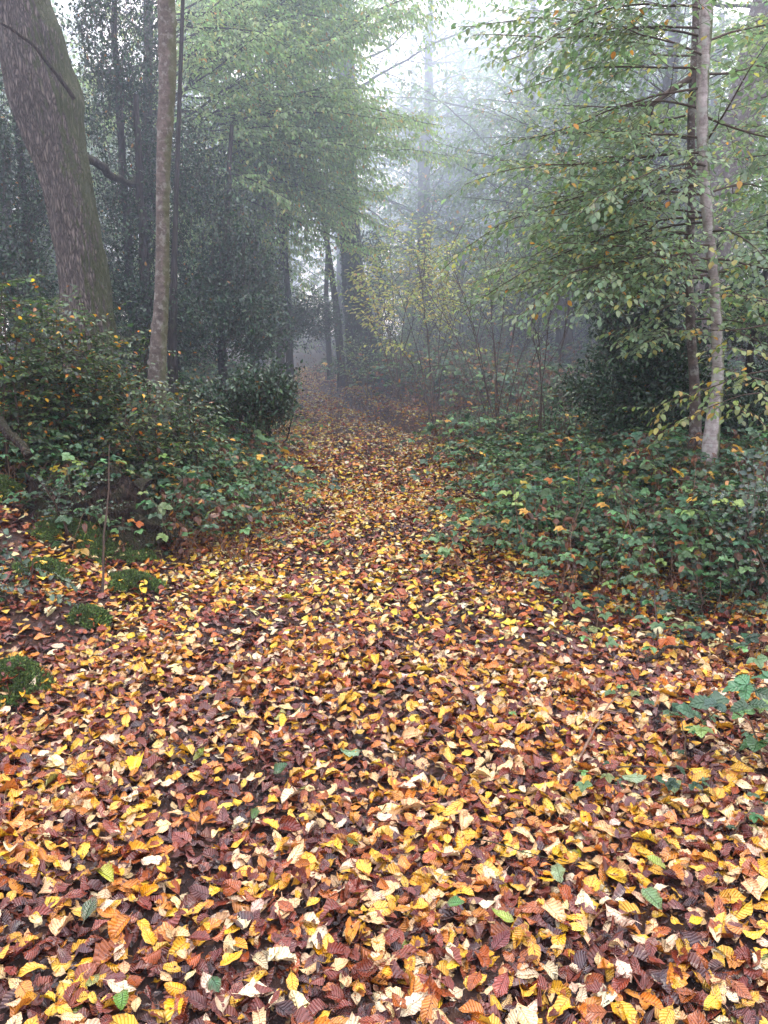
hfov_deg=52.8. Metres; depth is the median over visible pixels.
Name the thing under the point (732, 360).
bramble bush
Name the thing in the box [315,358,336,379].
bramble bush
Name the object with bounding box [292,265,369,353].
understory bush
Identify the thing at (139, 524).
bramble bush
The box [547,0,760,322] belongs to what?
woodland tree
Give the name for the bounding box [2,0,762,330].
sky
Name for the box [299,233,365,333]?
woodland tree
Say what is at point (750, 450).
bramble bush
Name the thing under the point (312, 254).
woodland tree
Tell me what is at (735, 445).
bramble bush
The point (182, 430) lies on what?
shrub
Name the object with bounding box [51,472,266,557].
bramble bush
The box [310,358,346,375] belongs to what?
bramble bush
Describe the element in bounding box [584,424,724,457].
bramble bush
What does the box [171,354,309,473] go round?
holly bush
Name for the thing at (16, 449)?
bramble bush
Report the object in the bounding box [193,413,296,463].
bramble bush
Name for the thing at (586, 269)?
beech tree
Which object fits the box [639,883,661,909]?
fallen leaf
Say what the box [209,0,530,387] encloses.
veteran tree
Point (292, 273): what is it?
woodland tree
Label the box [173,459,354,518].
bramble bush
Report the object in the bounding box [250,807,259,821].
fallen leaf
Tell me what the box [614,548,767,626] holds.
bush
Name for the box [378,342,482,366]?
bramble bush
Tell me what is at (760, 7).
leaning tree
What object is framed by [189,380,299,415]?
bramble bush
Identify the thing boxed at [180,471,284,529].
bramble bush
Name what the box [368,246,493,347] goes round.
understory bush
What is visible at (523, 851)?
twig
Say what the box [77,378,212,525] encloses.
shrub
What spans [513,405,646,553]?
sapling
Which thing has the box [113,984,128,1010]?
fallen leaf
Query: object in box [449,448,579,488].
bramble bush
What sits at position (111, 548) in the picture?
moss mound
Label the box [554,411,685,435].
bramble bush
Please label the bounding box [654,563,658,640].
twig
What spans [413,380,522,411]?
bramble bush
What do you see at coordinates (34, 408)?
shrub
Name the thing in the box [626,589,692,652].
bramble bush
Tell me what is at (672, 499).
bramble bush
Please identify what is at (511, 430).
bramble bush
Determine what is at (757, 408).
holly tree
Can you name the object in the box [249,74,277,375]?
young tree
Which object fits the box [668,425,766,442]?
bramble bush
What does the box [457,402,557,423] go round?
bramble bush
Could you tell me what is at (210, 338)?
understory bush
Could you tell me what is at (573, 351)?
bramble bush
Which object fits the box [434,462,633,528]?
bramble bush
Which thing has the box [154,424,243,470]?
bramble bush
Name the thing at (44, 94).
oak tree
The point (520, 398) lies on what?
dead stalks
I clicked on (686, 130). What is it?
woodland tree
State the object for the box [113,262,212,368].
understory bush
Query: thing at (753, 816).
bramble bush
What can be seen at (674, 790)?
fallen leaf
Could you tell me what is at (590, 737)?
twig
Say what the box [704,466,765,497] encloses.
bramble bush
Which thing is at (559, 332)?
woodland tree
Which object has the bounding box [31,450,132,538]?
holly seedling
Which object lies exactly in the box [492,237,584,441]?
hazel shrub
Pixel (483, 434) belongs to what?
bramble bush
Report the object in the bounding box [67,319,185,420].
shrub
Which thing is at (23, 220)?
holly tree
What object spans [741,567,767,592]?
bramble bush
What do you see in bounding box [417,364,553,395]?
bramble bush
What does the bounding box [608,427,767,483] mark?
bramble bush
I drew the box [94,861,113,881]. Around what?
fallen leaf
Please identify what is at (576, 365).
bramble bush
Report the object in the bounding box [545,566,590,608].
bramble bush
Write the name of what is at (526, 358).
bramble bush
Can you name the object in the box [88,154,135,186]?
dead branch
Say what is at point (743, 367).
bramble bush
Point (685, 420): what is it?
beech sapling
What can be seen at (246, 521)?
bramble bush
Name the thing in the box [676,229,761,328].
understory bush
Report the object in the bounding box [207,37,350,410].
young tree
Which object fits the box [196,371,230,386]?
bramble bush
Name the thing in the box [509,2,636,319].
woodland tree
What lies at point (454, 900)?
fallen leaf
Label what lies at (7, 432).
dead branch
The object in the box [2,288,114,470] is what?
sapling
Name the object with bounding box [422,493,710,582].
bramble bush
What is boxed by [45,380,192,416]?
bramble bush
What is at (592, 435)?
bramble bush
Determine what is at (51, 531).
moss mound
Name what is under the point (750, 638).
bramble bush
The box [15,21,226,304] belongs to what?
woodland tree
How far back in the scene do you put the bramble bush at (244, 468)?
6.94 m
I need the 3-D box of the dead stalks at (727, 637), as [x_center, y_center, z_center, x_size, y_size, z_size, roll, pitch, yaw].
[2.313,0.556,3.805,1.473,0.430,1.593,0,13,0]
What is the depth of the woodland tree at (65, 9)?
23.04 m
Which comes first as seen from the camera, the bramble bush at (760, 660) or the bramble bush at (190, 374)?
the bramble bush at (760, 660)
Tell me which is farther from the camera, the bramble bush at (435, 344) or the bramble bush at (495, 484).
the bramble bush at (435, 344)
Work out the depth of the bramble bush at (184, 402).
9.76 m
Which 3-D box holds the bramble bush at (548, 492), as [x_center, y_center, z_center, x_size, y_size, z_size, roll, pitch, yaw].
[1.440,0.042,5.596,1.147,0.528,1.822,-11,17,-41]
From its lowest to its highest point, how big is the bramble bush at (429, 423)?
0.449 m
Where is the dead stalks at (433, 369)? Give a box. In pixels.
[242,317,629,437]
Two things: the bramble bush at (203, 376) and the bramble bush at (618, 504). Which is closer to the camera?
the bramble bush at (618, 504)
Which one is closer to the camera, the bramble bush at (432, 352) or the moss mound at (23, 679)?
the moss mound at (23, 679)
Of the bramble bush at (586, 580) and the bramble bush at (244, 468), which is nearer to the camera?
the bramble bush at (586, 580)
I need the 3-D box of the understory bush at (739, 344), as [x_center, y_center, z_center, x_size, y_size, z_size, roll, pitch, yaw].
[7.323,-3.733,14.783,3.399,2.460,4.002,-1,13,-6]
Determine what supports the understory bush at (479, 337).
on the ground
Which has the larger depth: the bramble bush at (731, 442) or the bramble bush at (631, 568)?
the bramble bush at (731, 442)
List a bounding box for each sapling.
[0,273,86,485]
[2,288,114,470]
[33,318,157,478]
[78,340,195,488]
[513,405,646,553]
[617,279,767,482]
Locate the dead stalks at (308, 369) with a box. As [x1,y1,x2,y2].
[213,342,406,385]
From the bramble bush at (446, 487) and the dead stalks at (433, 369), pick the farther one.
the dead stalks at (433, 369)
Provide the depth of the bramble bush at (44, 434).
5.63 m
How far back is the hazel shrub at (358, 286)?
14.31 m
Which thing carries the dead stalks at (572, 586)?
on the ground
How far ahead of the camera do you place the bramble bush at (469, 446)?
8.80 m
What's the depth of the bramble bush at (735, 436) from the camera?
7.05 m
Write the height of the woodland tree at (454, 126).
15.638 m
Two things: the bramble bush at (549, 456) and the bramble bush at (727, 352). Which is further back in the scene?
the bramble bush at (727, 352)
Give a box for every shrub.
[0,320,95,481]
[6,272,137,441]
[6,344,139,481]
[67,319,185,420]
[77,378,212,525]
[138,375,244,493]
[331,325,424,398]
[334,211,459,399]
[359,221,492,424]
[390,194,580,430]
[403,231,523,378]
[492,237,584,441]
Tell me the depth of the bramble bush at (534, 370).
12.48 m
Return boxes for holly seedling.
[0,527,78,609]
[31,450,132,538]
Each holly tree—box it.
[0,66,58,383]
[48,0,198,384]
[125,94,306,428]
[204,199,348,392]
[534,223,752,450]
[686,215,767,449]
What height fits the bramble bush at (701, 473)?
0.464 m
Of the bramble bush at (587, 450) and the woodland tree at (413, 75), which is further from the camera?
the woodland tree at (413, 75)
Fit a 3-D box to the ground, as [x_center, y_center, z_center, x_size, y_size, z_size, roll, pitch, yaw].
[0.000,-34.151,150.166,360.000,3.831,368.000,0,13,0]
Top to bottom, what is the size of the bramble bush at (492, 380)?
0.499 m
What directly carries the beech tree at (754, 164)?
on the ground
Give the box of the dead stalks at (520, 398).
[250,334,759,471]
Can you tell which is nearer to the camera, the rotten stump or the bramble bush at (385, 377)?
the rotten stump
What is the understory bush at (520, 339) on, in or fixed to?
on the ground
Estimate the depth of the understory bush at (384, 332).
24.11 m
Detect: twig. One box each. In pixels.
[101,444,109,592]
[217,708,258,714]
[477,838,583,865]
[573,694,624,765]
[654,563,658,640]
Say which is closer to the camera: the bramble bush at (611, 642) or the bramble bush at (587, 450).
the bramble bush at (611, 642)
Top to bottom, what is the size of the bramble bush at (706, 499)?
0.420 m
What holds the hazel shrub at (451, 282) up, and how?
on the ground
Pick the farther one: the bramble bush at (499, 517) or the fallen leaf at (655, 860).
the bramble bush at (499, 517)
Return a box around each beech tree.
[433,0,767,485]
[494,0,767,475]
[666,0,767,343]
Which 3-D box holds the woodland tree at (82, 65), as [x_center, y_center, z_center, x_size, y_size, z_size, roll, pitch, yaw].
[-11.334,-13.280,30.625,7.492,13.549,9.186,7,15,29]
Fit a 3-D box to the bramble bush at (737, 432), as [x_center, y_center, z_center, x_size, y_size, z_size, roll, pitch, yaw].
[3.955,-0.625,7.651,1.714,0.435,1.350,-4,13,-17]
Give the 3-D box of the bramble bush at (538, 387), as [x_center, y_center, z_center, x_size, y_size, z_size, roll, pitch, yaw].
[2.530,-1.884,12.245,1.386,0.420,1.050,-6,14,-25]
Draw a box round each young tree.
[167,0,184,423]
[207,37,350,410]
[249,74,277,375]
[289,72,361,390]
[300,15,377,379]
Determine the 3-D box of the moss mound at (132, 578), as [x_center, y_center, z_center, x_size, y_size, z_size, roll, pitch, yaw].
[-1.537,0.433,4.793,0.387,0.162,0.316,-5,14,-23]
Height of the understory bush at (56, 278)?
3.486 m
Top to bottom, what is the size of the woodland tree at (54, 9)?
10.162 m
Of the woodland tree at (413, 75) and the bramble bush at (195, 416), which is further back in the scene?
the woodland tree at (413, 75)
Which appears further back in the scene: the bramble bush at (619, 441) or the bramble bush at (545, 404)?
the bramble bush at (545, 404)
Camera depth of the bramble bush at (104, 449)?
6.02 m
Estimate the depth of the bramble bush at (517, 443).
8.80 m
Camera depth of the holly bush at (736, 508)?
4.69 m
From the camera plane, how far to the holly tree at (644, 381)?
8.07 m
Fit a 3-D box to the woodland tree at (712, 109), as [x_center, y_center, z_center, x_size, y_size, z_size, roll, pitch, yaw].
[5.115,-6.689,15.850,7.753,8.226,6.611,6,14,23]
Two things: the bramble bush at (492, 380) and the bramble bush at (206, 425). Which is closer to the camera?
the bramble bush at (206, 425)
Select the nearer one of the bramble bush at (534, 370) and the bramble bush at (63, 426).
the bramble bush at (63, 426)
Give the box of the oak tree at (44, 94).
[0,0,121,396]
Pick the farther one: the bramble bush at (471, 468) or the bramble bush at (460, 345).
the bramble bush at (460, 345)
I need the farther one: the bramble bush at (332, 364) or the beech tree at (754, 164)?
the bramble bush at (332, 364)
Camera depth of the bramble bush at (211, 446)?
6.40 m
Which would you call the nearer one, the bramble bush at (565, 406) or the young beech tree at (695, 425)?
the young beech tree at (695, 425)
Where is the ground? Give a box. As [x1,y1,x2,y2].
[0,331,767,1023]
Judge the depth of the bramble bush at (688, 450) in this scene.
6.49 m
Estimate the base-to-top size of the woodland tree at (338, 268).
11.729 m
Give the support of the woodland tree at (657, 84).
on the ground
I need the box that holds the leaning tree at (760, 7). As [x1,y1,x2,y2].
[656,0,767,373]
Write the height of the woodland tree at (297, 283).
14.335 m
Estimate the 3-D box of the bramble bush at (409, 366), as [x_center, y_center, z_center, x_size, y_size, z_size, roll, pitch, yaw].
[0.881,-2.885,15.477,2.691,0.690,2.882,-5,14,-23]
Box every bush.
[0,413,62,455]
[0,429,113,481]
[0,430,96,476]
[0,441,181,492]
[2,226,137,346]
[2,491,34,506]
[15,439,132,469]
[15,452,163,513]
[43,407,90,439]
[44,519,144,539]
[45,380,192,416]
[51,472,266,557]
[58,430,248,486]
[62,449,223,504]
[110,470,241,533]
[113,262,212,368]
[127,368,217,405]
[128,370,182,390]
[139,423,236,452]
[140,390,250,429]
[141,364,239,384]
[143,417,208,456]
[143,543,167,556]
[144,400,228,432]
[151,446,274,516]
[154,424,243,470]
[154,490,307,546]
[167,374,228,393]
[167,445,271,494]
[168,454,292,502]
[169,415,261,442]
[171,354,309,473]
[173,434,262,467]
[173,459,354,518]
[180,269,244,358]
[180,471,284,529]
[181,361,217,374]
[185,508,273,532]
[189,361,278,379]
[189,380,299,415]
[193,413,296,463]
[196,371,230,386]
[198,430,269,471]
[199,440,318,485]
[206,417,302,452]
[207,357,268,369]
[207,412,326,429]
[227,355,247,368]
[262,513,339,544]
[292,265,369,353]
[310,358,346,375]
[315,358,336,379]
[317,358,433,383]
[333,318,405,358]
[348,358,494,404]
[349,351,440,381]
[351,359,441,391]
[367,350,516,383]
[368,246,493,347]
[371,300,413,347]
[375,295,447,365]
[376,344,503,377]
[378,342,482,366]
[395,417,590,461]
[399,304,505,358]
[400,451,567,502]
[403,312,501,360]
[405,299,537,352]
[410,446,577,489]
[411,351,542,382]
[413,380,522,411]
[413,476,587,573]
[416,413,500,440]
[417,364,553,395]
[420,409,483,432]
[422,342,537,368]
[422,349,502,372]
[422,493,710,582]
[423,431,569,472]
[425,412,571,451]
[431,340,502,352]
[433,257,509,345]
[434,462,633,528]
[437,417,501,439]
[447,371,558,402]
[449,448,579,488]
[449,469,725,561]
[450,269,604,370]
[450,394,542,417]
[456,357,588,399]
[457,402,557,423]
[462,235,555,338]
[463,429,570,462]
[465,352,566,383]
[470,464,669,551]
[470,470,621,526]
[472,386,572,411]
[473,433,665,492]
[475,414,536,440]
[476,516,717,601]
[484,411,605,444]
[488,350,550,371]
[489,408,568,432]
[494,382,557,400]
[495,359,586,379]
[496,431,613,468]
[499,452,613,497]
[509,396,589,416]
[515,408,594,434]
[515,562,617,591]
[516,340,599,375]
[516,453,665,522]
[520,491,764,578]
[521,480,706,542]
[523,448,700,491]
[524,432,643,481]
[525,397,614,426]
[526,349,583,362]
[534,256,607,346]
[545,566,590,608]
[546,343,617,364]
[546,358,597,373]
[548,421,628,459]
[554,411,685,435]
[555,434,723,487]
[562,589,619,647]
[563,408,653,433]
[565,431,762,497]
[575,760,708,792]
[580,429,767,501]
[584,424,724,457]
[589,501,767,592]
[591,420,732,446]
[594,460,709,525]
[595,593,689,619]
[596,417,766,457]
[602,427,687,474]
[604,437,747,472]
[605,684,719,723]
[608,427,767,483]
[613,560,681,583]
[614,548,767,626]
[619,447,765,499]
[620,423,767,469]
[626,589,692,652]
[634,484,767,597]
[634,608,765,651]
[640,468,767,527]
[650,614,766,654]
[657,451,765,490]
[660,432,767,476]
[660,709,767,759]
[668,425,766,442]
[673,463,753,511]
[674,446,767,600]
[674,670,767,763]
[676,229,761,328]
[676,471,767,528]
[679,447,762,473]
[682,468,767,592]
[683,282,766,370]
[687,455,767,507]
[694,566,767,613]
[703,427,767,451]
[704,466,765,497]
[712,444,759,470]
[724,344,764,364]
[724,353,764,366]
[724,357,767,372]
[724,361,761,385]
[726,792,767,834]
[730,342,767,361]
[735,425,767,451]
[735,633,767,668]
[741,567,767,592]
[746,447,766,452]
[749,515,767,552]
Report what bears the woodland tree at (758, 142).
on the ground
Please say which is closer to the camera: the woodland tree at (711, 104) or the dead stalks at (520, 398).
the dead stalks at (520, 398)
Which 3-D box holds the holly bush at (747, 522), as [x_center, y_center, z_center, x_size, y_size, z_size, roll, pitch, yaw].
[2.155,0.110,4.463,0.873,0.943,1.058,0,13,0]
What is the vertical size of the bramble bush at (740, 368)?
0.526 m
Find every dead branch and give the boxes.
[0,415,32,458]
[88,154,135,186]
[639,644,691,662]
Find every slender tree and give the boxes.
[383,0,508,321]
[410,0,579,342]
[414,0,545,331]
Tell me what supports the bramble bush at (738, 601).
on the ground
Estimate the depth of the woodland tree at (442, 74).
24.08 m
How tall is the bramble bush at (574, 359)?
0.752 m
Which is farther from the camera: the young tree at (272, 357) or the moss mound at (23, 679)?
the young tree at (272, 357)
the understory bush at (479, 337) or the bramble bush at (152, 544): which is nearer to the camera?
the bramble bush at (152, 544)
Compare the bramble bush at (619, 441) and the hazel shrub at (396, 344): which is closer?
the bramble bush at (619, 441)
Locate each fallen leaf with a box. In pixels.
[81,896,97,922]
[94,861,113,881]
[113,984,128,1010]
[206,974,221,991]
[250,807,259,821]
[274,762,286,773]
[340,748,360,756]
[447,895,464,906]
[491,908,516,921]
[550,860,564,882]
[620,773,647,783]
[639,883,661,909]
[644,854,665,868]
[667,780,681,794]
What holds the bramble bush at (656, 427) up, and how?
on the ground
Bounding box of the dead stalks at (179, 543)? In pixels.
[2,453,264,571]
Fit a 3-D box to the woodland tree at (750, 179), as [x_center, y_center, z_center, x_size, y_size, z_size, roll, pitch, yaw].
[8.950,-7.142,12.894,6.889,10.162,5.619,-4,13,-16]
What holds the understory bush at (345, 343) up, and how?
on the ground
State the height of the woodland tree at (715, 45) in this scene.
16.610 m
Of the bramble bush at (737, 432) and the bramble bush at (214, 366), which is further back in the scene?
the bramble bush at (214, 366)
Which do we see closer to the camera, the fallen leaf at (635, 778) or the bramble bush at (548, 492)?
the fallen leaf at (635, 778)
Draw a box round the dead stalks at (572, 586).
[494,527,767,615]
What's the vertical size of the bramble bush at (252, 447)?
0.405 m
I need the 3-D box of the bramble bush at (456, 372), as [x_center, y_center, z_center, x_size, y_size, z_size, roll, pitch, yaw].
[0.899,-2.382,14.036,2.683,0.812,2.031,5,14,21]
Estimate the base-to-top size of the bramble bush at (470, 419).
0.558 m
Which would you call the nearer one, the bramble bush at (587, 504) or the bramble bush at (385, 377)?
the bramble bush at (587, 504)
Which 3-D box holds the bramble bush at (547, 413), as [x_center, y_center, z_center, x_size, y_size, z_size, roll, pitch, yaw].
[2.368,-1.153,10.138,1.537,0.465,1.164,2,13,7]
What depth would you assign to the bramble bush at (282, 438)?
9.48 m
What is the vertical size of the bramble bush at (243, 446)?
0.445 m
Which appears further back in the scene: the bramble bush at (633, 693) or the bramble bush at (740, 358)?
the bramble bush at (740, 358)
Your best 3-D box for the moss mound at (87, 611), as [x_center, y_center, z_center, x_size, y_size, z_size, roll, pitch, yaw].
[-1.615,0.568,4.253,0.258,0.122,0.267,0,13,0]
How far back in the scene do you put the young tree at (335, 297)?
17.48 m
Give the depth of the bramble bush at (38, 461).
5.58 m
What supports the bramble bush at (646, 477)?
on the ground
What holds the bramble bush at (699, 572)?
on the ground
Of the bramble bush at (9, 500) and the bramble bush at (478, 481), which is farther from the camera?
the bramble bush at (478, 481)
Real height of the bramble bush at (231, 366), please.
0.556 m
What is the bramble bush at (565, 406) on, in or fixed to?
on the ground
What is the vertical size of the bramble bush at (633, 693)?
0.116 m
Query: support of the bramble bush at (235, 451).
on the ground
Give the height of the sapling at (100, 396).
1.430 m
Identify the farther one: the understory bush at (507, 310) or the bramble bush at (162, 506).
the understory bush at (507, 310)
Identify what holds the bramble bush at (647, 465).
on the ground
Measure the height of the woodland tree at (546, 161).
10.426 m
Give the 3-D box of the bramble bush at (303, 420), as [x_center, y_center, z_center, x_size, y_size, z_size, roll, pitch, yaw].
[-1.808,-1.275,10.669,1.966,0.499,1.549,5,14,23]
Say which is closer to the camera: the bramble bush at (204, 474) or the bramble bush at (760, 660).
the bramble bush at (760, 660)
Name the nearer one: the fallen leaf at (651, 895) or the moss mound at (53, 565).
the fallen leaf at (651, 895)
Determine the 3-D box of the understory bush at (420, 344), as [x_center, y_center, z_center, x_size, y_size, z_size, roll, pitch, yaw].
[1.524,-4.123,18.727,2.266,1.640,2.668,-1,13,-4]
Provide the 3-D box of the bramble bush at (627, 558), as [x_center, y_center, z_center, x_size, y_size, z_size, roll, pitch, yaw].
[1.354,0.247,5.045,1.150,0.418,1.594,-3,13,-13]
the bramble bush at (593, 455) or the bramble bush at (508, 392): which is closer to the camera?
the bramble bush at (593, 455)
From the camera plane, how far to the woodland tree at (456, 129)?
27.36 m
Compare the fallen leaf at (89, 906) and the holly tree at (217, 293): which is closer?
the fallen leaf at (89, 906)
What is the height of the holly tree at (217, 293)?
4.223 m
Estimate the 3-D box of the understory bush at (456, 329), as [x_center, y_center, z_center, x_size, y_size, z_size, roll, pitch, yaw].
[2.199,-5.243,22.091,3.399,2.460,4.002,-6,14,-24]
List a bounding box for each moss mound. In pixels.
[0,473,27,502]
[0,654,57,707]
[11,556,75,581]
[28,514,91,542]
[65,515,159,565]
[65,603,113,629]
[105,568,168,593]
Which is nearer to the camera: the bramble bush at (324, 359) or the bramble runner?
the bramble runner
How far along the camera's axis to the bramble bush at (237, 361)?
18.22 m
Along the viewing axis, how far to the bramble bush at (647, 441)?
6.53 m
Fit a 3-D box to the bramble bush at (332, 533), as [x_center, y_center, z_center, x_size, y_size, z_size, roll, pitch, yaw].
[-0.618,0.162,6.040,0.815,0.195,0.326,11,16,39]
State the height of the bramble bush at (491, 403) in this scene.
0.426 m
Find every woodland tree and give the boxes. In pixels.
[0,0,129,291]
[0,0,137,359]
[0,3,328,306]
[0,7,181,330]
[12,1,170,246]
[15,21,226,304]
[114,33,228,292]
[223,55,362,340]
[234,204,343,365]
[269,94,444,338]
[275,2,414,353]
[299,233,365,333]
[318,3,497,349]
[333,0,544,348]
[361,1,545,343]
[363,0,684,365]
[384,3,512,337]
[399,0,547,327]
[423,0,696,376]
[434,1,767,311]
[434,44,513,297]
[443,0,651,345]
[456,1,605,337]
[467,0,644,296]
[474,0,767,328]
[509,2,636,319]
[542,0,763,299]
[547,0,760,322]
[563,2,767,292]
[617,30,767,281]
[622,0,767,243]
[672,102,767,267]
[725,8,767,282]
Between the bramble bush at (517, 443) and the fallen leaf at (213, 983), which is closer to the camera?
the fallen leaf at (213, 983)
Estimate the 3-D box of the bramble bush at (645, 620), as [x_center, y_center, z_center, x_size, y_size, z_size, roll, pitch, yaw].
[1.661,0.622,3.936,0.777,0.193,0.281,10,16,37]
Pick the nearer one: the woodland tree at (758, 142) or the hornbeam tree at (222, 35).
the hornbeam tree at (222, 35)
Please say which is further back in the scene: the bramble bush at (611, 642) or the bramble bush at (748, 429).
the bramble bush at (748, 429)
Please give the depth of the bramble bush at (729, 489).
5.88 m
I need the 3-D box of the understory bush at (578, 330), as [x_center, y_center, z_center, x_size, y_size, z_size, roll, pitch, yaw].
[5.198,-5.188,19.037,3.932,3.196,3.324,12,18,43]
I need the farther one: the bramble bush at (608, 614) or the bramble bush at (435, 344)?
the bramble bush at (435, 344)
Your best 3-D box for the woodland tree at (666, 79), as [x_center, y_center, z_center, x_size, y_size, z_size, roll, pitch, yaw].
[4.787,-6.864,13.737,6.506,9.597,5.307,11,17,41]
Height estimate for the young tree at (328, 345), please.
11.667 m
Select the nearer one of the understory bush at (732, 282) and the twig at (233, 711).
the twig at (233, 711)
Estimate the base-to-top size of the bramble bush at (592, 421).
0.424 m
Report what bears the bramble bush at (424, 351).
on the ground
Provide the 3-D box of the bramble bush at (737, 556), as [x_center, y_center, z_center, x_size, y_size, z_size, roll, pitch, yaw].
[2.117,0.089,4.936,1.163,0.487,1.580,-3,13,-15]
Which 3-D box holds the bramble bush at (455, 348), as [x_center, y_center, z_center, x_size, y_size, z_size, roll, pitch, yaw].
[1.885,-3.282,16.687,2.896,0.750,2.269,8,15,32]
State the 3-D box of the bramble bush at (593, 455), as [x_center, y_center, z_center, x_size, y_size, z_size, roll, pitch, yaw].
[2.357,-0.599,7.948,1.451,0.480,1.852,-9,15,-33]
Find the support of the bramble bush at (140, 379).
on the ground
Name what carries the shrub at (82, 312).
on the ground
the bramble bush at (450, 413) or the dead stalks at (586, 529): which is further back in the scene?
the bramble bush at (450, 413)
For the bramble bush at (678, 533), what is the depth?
4.90 m
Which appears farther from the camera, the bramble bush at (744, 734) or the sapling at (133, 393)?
the sapling at (133, 393)
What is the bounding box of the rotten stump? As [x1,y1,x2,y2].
[18,464,179,550]
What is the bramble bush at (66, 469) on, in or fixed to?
on the ground
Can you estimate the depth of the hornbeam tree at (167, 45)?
6.52 m
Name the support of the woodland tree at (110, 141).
on the ground
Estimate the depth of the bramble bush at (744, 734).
2.92 m
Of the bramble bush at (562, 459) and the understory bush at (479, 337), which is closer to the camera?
the bramble bush at (562, 459)
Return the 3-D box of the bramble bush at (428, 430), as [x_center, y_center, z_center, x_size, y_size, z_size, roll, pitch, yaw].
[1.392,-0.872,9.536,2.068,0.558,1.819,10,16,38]
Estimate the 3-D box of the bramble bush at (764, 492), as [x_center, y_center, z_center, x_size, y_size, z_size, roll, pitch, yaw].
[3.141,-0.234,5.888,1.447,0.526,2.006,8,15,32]
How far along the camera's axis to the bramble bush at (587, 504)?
6.57 m
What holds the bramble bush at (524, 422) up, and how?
on the ground
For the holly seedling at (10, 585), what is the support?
on the ground
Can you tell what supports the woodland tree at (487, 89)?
on the ground
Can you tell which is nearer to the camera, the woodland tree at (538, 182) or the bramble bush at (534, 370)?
the bramble bush at (534, 370)
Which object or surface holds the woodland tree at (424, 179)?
on the ground
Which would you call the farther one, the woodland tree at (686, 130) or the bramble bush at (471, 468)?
the woodland tree at (686, 130)
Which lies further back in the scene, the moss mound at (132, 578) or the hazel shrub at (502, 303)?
the hazel shrub at (502, 303)
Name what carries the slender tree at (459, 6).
on the ground
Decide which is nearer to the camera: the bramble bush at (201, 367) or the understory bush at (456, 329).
the bramble bush at (201, 367)
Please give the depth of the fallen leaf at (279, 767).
2.80 m
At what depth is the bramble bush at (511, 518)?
5.69 m
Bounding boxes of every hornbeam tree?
[65,0,522,372]
[146,0,176,477]
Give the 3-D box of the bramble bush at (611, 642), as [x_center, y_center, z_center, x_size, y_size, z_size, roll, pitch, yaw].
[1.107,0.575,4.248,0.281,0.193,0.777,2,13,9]
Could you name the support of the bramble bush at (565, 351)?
on the ground
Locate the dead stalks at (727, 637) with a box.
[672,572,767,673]
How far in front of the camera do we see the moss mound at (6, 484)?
5.29 m
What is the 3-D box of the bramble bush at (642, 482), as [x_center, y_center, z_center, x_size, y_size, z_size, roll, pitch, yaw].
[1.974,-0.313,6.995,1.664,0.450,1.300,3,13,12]
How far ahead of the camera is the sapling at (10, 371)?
5.50 m
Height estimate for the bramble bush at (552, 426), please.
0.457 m
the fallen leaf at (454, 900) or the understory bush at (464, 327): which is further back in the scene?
the understory bush at (464, 327)
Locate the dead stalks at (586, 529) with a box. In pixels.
[417,444,767,599]
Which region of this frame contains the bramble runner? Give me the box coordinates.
[616,765,763,771]
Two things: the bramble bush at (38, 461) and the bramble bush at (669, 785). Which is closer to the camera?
the bramble bush at (669, 785)
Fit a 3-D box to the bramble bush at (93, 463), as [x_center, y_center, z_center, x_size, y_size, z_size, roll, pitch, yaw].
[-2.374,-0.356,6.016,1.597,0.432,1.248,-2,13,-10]
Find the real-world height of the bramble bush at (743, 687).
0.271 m
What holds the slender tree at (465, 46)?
on the ground
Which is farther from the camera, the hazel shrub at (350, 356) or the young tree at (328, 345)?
the young tree at (328, 345)
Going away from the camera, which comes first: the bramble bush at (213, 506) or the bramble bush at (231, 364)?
the bramble bush at (213, 506)
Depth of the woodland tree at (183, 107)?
28.07 m
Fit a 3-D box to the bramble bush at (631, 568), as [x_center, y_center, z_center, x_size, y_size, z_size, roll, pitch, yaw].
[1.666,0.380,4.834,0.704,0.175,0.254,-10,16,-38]
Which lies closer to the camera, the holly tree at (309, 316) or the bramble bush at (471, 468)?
the bramble bush at (471, 468)
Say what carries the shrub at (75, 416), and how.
on the ground
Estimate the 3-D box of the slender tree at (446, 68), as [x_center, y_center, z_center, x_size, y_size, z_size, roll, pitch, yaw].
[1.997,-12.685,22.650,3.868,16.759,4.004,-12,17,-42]
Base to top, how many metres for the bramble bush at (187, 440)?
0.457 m
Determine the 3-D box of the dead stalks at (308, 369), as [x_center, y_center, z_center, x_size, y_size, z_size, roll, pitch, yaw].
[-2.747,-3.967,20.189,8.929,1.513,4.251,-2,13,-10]
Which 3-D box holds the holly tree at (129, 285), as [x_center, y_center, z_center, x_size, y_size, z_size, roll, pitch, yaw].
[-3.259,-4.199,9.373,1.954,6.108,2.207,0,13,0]
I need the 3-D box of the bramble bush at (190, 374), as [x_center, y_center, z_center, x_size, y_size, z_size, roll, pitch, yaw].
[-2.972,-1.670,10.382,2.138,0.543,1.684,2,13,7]
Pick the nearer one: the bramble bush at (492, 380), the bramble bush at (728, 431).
the bramble bush at (728, 431)
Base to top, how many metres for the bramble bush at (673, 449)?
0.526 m
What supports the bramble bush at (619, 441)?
on the ground

